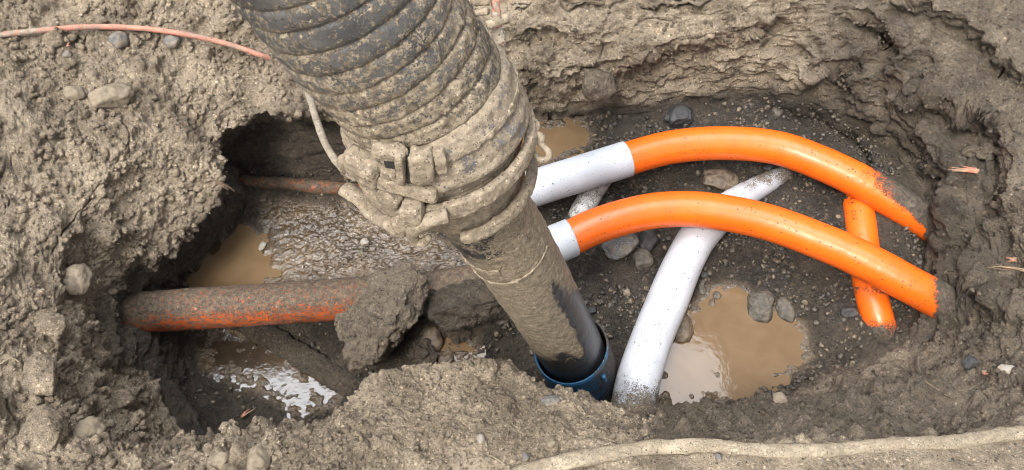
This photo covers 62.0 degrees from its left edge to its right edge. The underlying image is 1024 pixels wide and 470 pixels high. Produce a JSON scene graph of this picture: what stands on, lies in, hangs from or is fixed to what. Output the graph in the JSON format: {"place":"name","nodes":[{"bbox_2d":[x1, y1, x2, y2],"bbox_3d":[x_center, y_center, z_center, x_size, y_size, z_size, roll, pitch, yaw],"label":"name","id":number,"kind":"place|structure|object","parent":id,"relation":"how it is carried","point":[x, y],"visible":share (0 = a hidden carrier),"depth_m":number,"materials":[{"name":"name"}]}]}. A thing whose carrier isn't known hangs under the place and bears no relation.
{"place":"outdoors","nodes":[
{"label":"outdoors","id":0,"kind":"place"},
{"bbox_2d":[171,168,494,433],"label":"gravel","id":1,"kind":"structure","parent":0,"point":[192,373],"depth_m":2.35,"materials":[{"name":"grey gravel"}]},
{"bbox_2d":[0,0,1023,469],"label":"ground","id":2,"kind":"structure","parent":0,"point":[318,238],"depth_m":2.31,"materials":[{"name":"soil"}]},
{"bbox_2d":[0,358,19,364],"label":"straw","id":3,"kind":"object","parent":2,"relation":"on","point":[9,359],"visible":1,"depth_m":1.76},
{"bbox_2d":[23,350,57,395],"bbox_3d":[-0.975,0.286,1.764,0.065,0.057,0.099,-10,61,-6],"label":"stone","id":4,"kind":"object","parent":2,"relation":"on","point":[40,370],"visible":1,"depth_m":1.74,"materials":[{"name":"grey stone"}]},
{"bbox_2d":[16,404,69,455],"bbox_3d":[-0.932,0.388,1.693,0.091,0.070,0.110,0,60,0],"label":"stone","id":5,"kind":"object","parent":2,"relation":"on","point":[44,429],"visible":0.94,"depth_m":1.67,"materials":[{"name":"grey stone"}]},
{"bbox_2d":[33,311,69,340],"bbox_3d":[-1.007,0.201,1.860,0.064,0.050,0.067,26,63,14],"label":"stone","id":6,"kind":"object","parent":2,"relation":"on","point":[53,326],"visible":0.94,"depth_m":1.85,"materials":[{"name":"beige stone"}]},
{"bbox_2d":[62,50,71,57],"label":"stone","id":7,"kind":"object","parent":2,"relation":"on","point":[66,53],"visible":1,"depth_m":2.18,"materials":[{"name":"grey stone"}]},
{"bbox_2d":[63,86,85,100],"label":"stone","id":8,"kind":"object","parent":2,"relation":"on","point":[75,93],"visible":1,"depth_m":2.14,"materials":[{"name":"beige stone"}]},
{"bbox_2d":[62,263,92,296],"bbox_3d":[-1.022,0.105,2.002,0.065,0.068,0.091,0,60,0],"label":"stone","id":9,"kind":"object","parent":2,"relation":"on","point":[78,280],"visible":0.87,"depth_m":1.98,"materials":[{"name":"beige stone"}]},
{"bbox_2d":[72,416,106,437],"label":"stone","id":10,"kind":"object","parent":2,"relation":"on","point":[90,426],"visible":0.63,"depth_m":1.74,"materials":[{"name":"beige stone"}]},
{"bbox_2d":[88,82,134,109],"bbox_3d":[-1.027,-0.362,2.187,0.109,0.072,0.077,-19,62,-11],"label":"stone","id":11,"kind":"object","parent":2,"relation":"on","point":[115,95],"visible":0.99,"depth_m":2.16,"materials":[{"name":"beige stone"}]},
{"bbox_2d":[108,31,129,48],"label":"stone","id":12,"kind":"object","parent":2,"relation":"on","point":[118,39],"visible":1,"depth_m":2.23,"materials":[{"name":"grey stone"}]},
{"bbox_2d":[109,389,135,408],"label":"stone","id":13,"kind":"object","parent":2,"relation":"on","point":[123,398],"visible":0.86,"depth_m":1.94,"materials":[{"name":"brown stone"}]},
{"bbox_2d":[163,35,180,48],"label":"stone","id":14,"kind":"object","parent":2,"relation":"on","point":[171,41],"visible":1,"depth_m":2.29,"materials":[{"name":"grey stone"}]},
{"bbox_2d":[0,24,355,181],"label":"cable","id":15,"kind":"object","parent":2,"relation":"on","point":[327,147],"visible":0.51,"depth_m":2.21,"materials":[{"name":"plastic"}]},
{"bbox_2d":[210,451,228,469],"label":"stone","id":16,"kind":"object","parent":2,"relation":"on","point":[219,459],"visible":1,"depth_m":1.64,"materials":[{"name":"beige stone"}]},
{"bbox_2d":[216,180,233,190],"bbox_3d":[-0.754,-0.128,2.239,0.053,0.020,0.015,32,65,17],"label":"wood splinter","id":17,"kind":"object","parent":2,"relation":"on","point":[223,185],"visible":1,"depth_m":2.24,"materials":[{"name":"brown wood"}]},
{"bbox_2d":[186,222,280,287],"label":"puddle","id":18,"kind":"object","parent":2,"relation":"on","point":[238,258],"visible":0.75,"depth_m":2.49,"materials":[{"name":"liquid"}]},
{"bbox_2d":[258,241,266,250],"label":"stone","id":19,"kind":"object","parent":18,"relation":"on","point":[262,245],"visible":1,"depth_m":2.51,"materials":[{"name":"beige stone"}]},
{"bbox_2d":[241,407,255,416],"bbox_3d":[-0.713,0.476,2.302,0.045,0.011,0.012,-38,67,-19],"label":"wood splinter","id":20,"kind":"object","parent":2,"relation":"on","point":[243,415],"visible":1,"depth_m":2.30,"materials":[{"name":"brown wood"}]},
{"bbox_2d":[247,445,270,469],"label":"stone","id":21,"kind":"object","parent":2,"relation":"on","point":[259,456],"visible":0.94,"depth_m":1.64,"materials":[{"name":"beige stone"}]},
{"bbox_2d":[196,328,337,418],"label":"puddle","id":22,"kind":"object","parent":2,"relation":"on","point":[227,347],"visible":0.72,"depth_m":2.37,"materials":[{"name":"liquid"}]},
{"bbox_2d":[231,325,359,396],"bbox_3d":[-0.576,0.347,2.380,0.521,0.057,0.074,28,64,15],"label":"buried conduit","id":23,"kind":"object","parent":2,"relation":"on","point":[306,359],"visible":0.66,"depth_m":2.36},
{"bbox_2d":[238,174,360,195],"bbox_3d":[-0.555,-0.142,2.599,0.652,0.054,0.049,6,60,3],"label":"buried conduit","id":24,"kind":"object","parent":2,"relation":"on","point":[320,186],"visible":0.54,"depth_m":2.59,"materials":[{"name":"brown plastic"}]},
{"bbox_2d":[120,265,480,332],"bbox_3d":[-0.538,0.174,2.309,1.021,0.160,0.150,-7,60,-4],"label":"buried conduit","id":25,"kind":"object","parent":2,"relation":"on","point":[249,305],"visible":0.76,"depth_m":2.23,"materials":[{"name":"orange plastic"}]},
{"bbox_2d":[334,259,429,372],"bbox_3d":[-0.353,0.217,2.266,0.209,0.198,0.314,39,67,20],"label":"mud clod","id":26,"kind":"object","parent":25,"relation":"on","point":[376,322],"visible":0.97,"depth_m":2.20,"materials":[{"name":"brown soil"}]},
{"bbox_2d":[360,238,369,246],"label":"stone","id":27,"kind":"object","parent":2,"relation":"on","point":[364,242],"visible":1,"depth_m":2.50,"materials":[{"name":"beige stone"}]},
{"bbox_2d":[366,434,383,449],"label":"mud clod","id":28,"kind":"object","parent":2,"relation":"on","point":[376,442],"visible":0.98,"depth_m":1.65,"materials":[{"name":"brown soil"}]},
{"bbox_2d":[408,338,437,365],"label":"mud clod","id":29,"kind":"object","parent":2,"relation":"on","point":[422,352],"visible":0.88,"depth_m":2.29,"materials":[{"name":"soil"}]},
{"bbox_2d":[230,0,617,401],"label":"suction hose","id":30,"kind":"object","parent":2,"relation":"on","point":[425,105],"visible":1,"depth_m":1.22,"materials":[{"name":"black rubber"}]},
{"bbox_2d":[420,326,442,351],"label":"stone","id":31,"kind":"object","parent":2,"relation":"on","point":[433,334],"visible":0.75,"depth_m":2.33,"materials":[{"name":"brown stone"}]},
{"bbox_2d":[437,349,453,363],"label":"stone","id":32,"kind":"object","parent":2,"relation":"on","point":[447,355],"visible":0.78,"depth_m":2.32,"materials":[{"name":"brown stone"}]},
{"bbox_2d":[246,355,654,469],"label":"soil crumbs","id":33,"kind":"object","parent":2,"relation":"on","point":[537,393],"visible":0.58,"depth_m":1.71,"materials":[{"name":"brown soil"}]},
{"bbox_2d":[438,326,472,343],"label":"mud clod","id":34,"kind":"object","parent":2,"relation":"on","point":[455,337],"visible":0.51,"depth_m":2.34,"materials":[{"name":"brown soil"}]},
{"bbox_2d":[440,338,485,360],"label":"puddle","id":35,"kind":"object","parent":2,"relation":"on","point":[453,348],"visible":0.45,"depth_m":2.35,"materials":[{"name":"liquid"}]},
{"bbox_2d":[422,279,510,331],"bbox_3d":[-0.120,0.187,2.322,0.262,0.128,0.135,-18,62,-10],"label":"mud clod","id":36,"kind":"object","parent":2,"relation":"on","point":[464,305],"visible":0.79,"depth_m":2.28,"materials":[{"name":"brown soil"}]},
{"bbox_2d":[476,434,484,443],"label":"stone","id":37,"kind":"object","parent":2,"relation":"on","point":[480,438],"visible":1,"depth_m":1.66,"materials":[{"name":"white stone"}]},
{"bbox_2d":[472,357,498,380],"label":"mud clod","id":38,"kind":"object","parent":2,"relation":"on","point":[486,369],"visible":1,"depth_m":1.80,"materials":[{"name":"brown soil"}]},
{"bbox_2d":[522,453,528,461],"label":"stone","id":39,"kind":"object","parent":2,"relation":"on","point":[525,457],"visible":1,"depth_m":1.62,"materials":[{"name":"grey stone"}]},
{"bbox_2d":[541,395,560,406],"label":"stone","id":40,"kind":"object","parent":2,"relation":"on","point":[550,400],"visible":1,"depth_m":1.75,"materials":[{"name":"white stone"}]},
{"bbox_2d":[546,438,555,447],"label":"stone","id":41,"kind":"object","parent":2,"relation":"on","point":[550,442],"visible":1,"depth_m":1.65,"materials":[{"name":"beige stone"}]},
{"bbox_2d":[521,118,589,164],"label":"puddle","id":42,"kind":"object","parent":2,"relation":"on","point":[570,135],"visible":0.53,"depth_m":2.69,"materials":[{"name":"liquid"}]},
{"bbox_2d":[567,183,610,217],"bbox_3d":[0.235,-0.111,2.595,0.071,0.090,0.219,26,63,14],"label":"white pipe","id":43,"kind":"object","parent":2,"relation":"on","point":[587,200],"visible":0.49,"depth_m":2.55,"materials":[{"name":"white plastic"}]},
{"bbox_2d":[588,306,596,313],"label":"stone","id":44,"kind":"object","parent":2,"relation":"on","point":[592,309],"visible":0.93,"depth_m":2.40,"materials":[{"name":"grey stone"}]},
{"bbox_2d":[582,67,615,101],"bbox_3d":[0.263,-0.467,2.584,0.108,0.109,0.139,0,60,0],"label":"stone","id":45,"kind":"object","parent":2,"relation":"on","point":[598,84],"visible":0.9,"depth_m":2.54,"materials":[{"name":"grey stone"}]},
{"bbox_2d":[601,233,639,259],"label":"stone","id":46,"kind":"object","parent":2,"relation":"on","point":[620,247],"visible":0.64,"depth_m":2.47,"materials":[{"name":"grey stone"}]},
{"bbox_2d":[623,288,630,295],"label":"stone","id":47,"kind":"object","parent":2,"relation":"on","point":[626,292],"visible":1,"depth_m":2.44,"materials":[{"name":"beige stone"}]},
{"bbox_2d":[632,247,653,269],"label":"stone","id":48,"kind":"object","parent":2,"relation":"on","point":[642,257],"visible":1,"depth_m":2.48,"materials":[{"name":"grey stone"}]},
{"bbox_2d":[638,229,658,252],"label":"stone","id":49,"kind":"object","parent":2,"relation":"on","point":[649,240],"visible":0.8,"depth_m":2.50,"materials":[{"name":"grey stone"}]},
{"bbox_2d":[663,103,693,127],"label":"stone","id":50,"kind":"object","parent":2,"relation":"on","point":[679,115],"visible":1,"depth_m":2.68,"materials":[{"name":"grey stone"}]},
{"bbox_2d":[675,314,693,342],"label":"stone","id":51,"kind":"object","parent":2,"relation":"on","point":[685,332],"visible":0.58,"depth_m":2.36,"materials":[{"name":"brown stone"}]},
{"bbox_2d":[611,167,791,407],"bbox_3d":[0.525,0.110,2.410,0.216,0.148,1.075,28,64,15],"label":"white pipe","id":52,"kind":"object","parent":2,"relation":"on","point":[640,372],"visible":0.81,"depth_m":2.30,"materials":[{"name":"plastic"}]},
{"bbox_2d":[698,282,705,294],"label":"stone","id":53,"kind":"object","parent":2,"relation":"on","point":[701,288],"visible":1,"depth_m":2.44,"materials":[{"name":"grey stone"}]},
{"bbox_2d":[700,270,707,278],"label":"stone","id":54,"kind":"object","parent":2,"relation":"on","point":[704,275],"visible":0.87,"depth_m":2.46,"materials":[{"name":"grey stone"}]},
{"bbox_2d":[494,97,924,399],"bbox_3d":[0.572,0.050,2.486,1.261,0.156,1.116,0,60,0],"label":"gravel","id":55,"kind":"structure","parent":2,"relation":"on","point":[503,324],"depth_m":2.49,"materials":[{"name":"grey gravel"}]},
{"bbox_2d":[714,453,721,462],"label":"stone","id":56,"kind":"object","parent":2,"relation":"on","point":[718,457],"visible":1,"depth_m":1.62,"materials":[{"name":"grey stone"}]},
{"bbox_2d":[703,169,738,191],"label":"stone","id":57,"kind":"object","parent":2,"relation":"on","point":[722,180],"visible":0.92,"depth_m":2.58,"materials":[{"name":"brown stone"}]},
{"bbox_2d":[525,126,932,239],"bbox_3d":[0.643,-0.137,2.540,1.492,0.228,0.351,3,60,2],"label":"orange conduit","id":58,"kind":"object","parent":2,"relation":"on","point":[879,192],"visible":0.81,"depth_m":2.48,"materials":[{"name":"plastic"}]},
{"bbox_2d":[659,286,804,404],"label":"puddle","id":59,"kind":"object","parent":2,"relation":"on","point":[737,347],"visible":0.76,"depth_m":2.35,"materials":[{"name":"liquid"}]},
{"bbox_2d":[709,298,714,306],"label":"stone","id":60,"kind":"object","parent":59,"relation":"on","point":[712,302],"visible":1,"depth_m":2.42,"materials":[{"name":"beige stone"}]},
{"bbox_2d":[713,291,720,298],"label":"stone","id":61,"kind":"object","parent":59,"relation":"on","point":[716,294],"visible":1,"depth_m":2.43,"materials":[{"name":"grey stone"}]},
{"bbox_2d":[548,191,955,318],"bbox_3d":[0.631,0.045,2.357,1.276,0.180,0.300,6,60,3],"label":"orange conduit","id":62,"kind":"object","parent":2,"relation":"on","point":[902,280],"visible":0.88,"depth_m":2.31,"materials":[{"name":"plastic"}]},
{"bbox_2d":[747,290,775,322],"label":"stone","id":63,"kind":"object","parent":2,"relation":"on","point":[760,305],"visible":1,"depth_m":2.40,"materials":[{"name":"grey stone"}]},
{"bbox_2d":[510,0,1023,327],"bbox_3d":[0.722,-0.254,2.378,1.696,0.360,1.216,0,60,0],"label":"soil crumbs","id":64,"kind":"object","parent":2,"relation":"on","point":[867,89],"visible":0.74,"depth_m":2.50,"materials":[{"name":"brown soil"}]},
{"bbox_2d":[511,425,1023,469],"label":"flat hose","id":65,"kind":"object","parent":2,"relation":"on","point":[585,457],"visible":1,"depth_m":1.62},
{"bbox_2d":[763,164,773,170],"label":"stone","id":66,"kind":"object","parent":2,"relation":"on","point":[767,167],"visible":0.91,"depth_m":2.62,"materials":[{"name":"grey stone"}]},
{"bbox_2d":[771,107,783,116],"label":"stone","id":67,"kind":"object","parent":2,"relation":"on","point":[775,111],"visible":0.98,"depth_m":2.72,"materials":[{"name":"beige stone"}]},
{"bbox_2d":[772,392,786,403],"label":"stone","id":68,"kind":"object","parent":2,"relation":"on","point":[780,397],"visible":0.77,"depth_m":1.95,"materials":[{"name":"beige stone"}]},
{"bbox_2d":[776,297,795,321],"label":"stone","id":69,"kind":"object","parent":2,"relation":"on","point":[785,309],"visible":1,"depth_m":2.40,"materials":[{"name":"grey stone"}]},
{"bbox_2d":[636,316,1023,442],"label":"soil crumbs","id":70,"kind":"object","parent":2,"relation":"on","point":[960,430],"visible":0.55,"depth_m":1.95,"materials":[{"name":"brown soil"}]},
{"bbox_2d":[840,306,858,317],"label":"stone","id":71,"kind":"object","parent":2,"relation":"on","point":[850,311],"visible":1,"depth_m":2.36,"materials":[{"name":"grey stone"}]},
{"bbox_2d":[843,195,896,340],"bbox_3d":[1.022,0.054,2.469,0.126,0.140,0.564,0,60,0],"label":"orange conduit","id":72,"kind":"object","parent":2,"relation":"on","point":[875,309],"visible":0.51,"depth_m":2.36,"materials":[{"name":"plastic"}]},
{"bbox_2d":[892,368,954,399],"bbox_3d":[0.963,0.350,2.011,0.042,0.142,0.139,-11,61,-6],"label":"rootlet","id":73,"kind":"object","parent":2,"relation":"on","point":[928,383],"visible":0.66,"depth_m":1.94,"materials":[{"name":"brown plant"}]},
{"bbox_2d":[950,166,978,172],"bbox_3d":[1.226,-0.177,2.313,0.081,0.011,0.019,4,60,2],"label":"wood splinter","id":74,"kind":"object","parent":2,"relation":"on","point":[971,169],"visible":1,"depth_m":2.31,"materials":[{"name":"wood"}]},
{"bbox_2d":[961,144,978,157],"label":"stone","id":75,"kind":"object","parent":2,"relation":"on","point":[968,151],"visible":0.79,"depth_m":2.36,"materials":[{"name":"beige stone"}]},
{"bbox_2d":[963,355,978,369],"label":"stone","id":76,"kind":"object","parent":2,"relation":"on","point":[970,362],"visible":0.99,"depth_m":2.02,"materials":[{"name":"grey stone"}]},
{"bbox_2d":[975,142,996,160],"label":"mud clod","id":77,"kind":"object","parent":2,"relation":"on","point":[985,152],"visible":0.93,"depth_m":2.33,"materials":[{"name":"brown soil"}]},
{"bbox_2d":[988,264,1023,271],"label":"wood splinter","id":78,"kind":"object","parent":2,"relation":"on","point":[1013,268],"visible":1,"depth_m":2.11,"materials":[{"name":"beige wood"}]},
{"bbox_2d":[997,364,1014,373],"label":"stone","id":79,"kind":"object","parent":2,"relation":"on","point":[1006,368],"visible":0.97,"depth_m":1.93,"materials":[{"name":"white stone"}]},
{"bbox_2d":[1006,257,1016,261],"bbox_3d":[1.280,0.062,2.184,0.027,0.008,0.013,0,60,0],"label":"wood splinter","id":80,"kind":"object","parent":2,"relation":"on","point":[1013,259],"visible":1,"depth_m":2.18,"materials":[{"name":"wood"}]}
]}

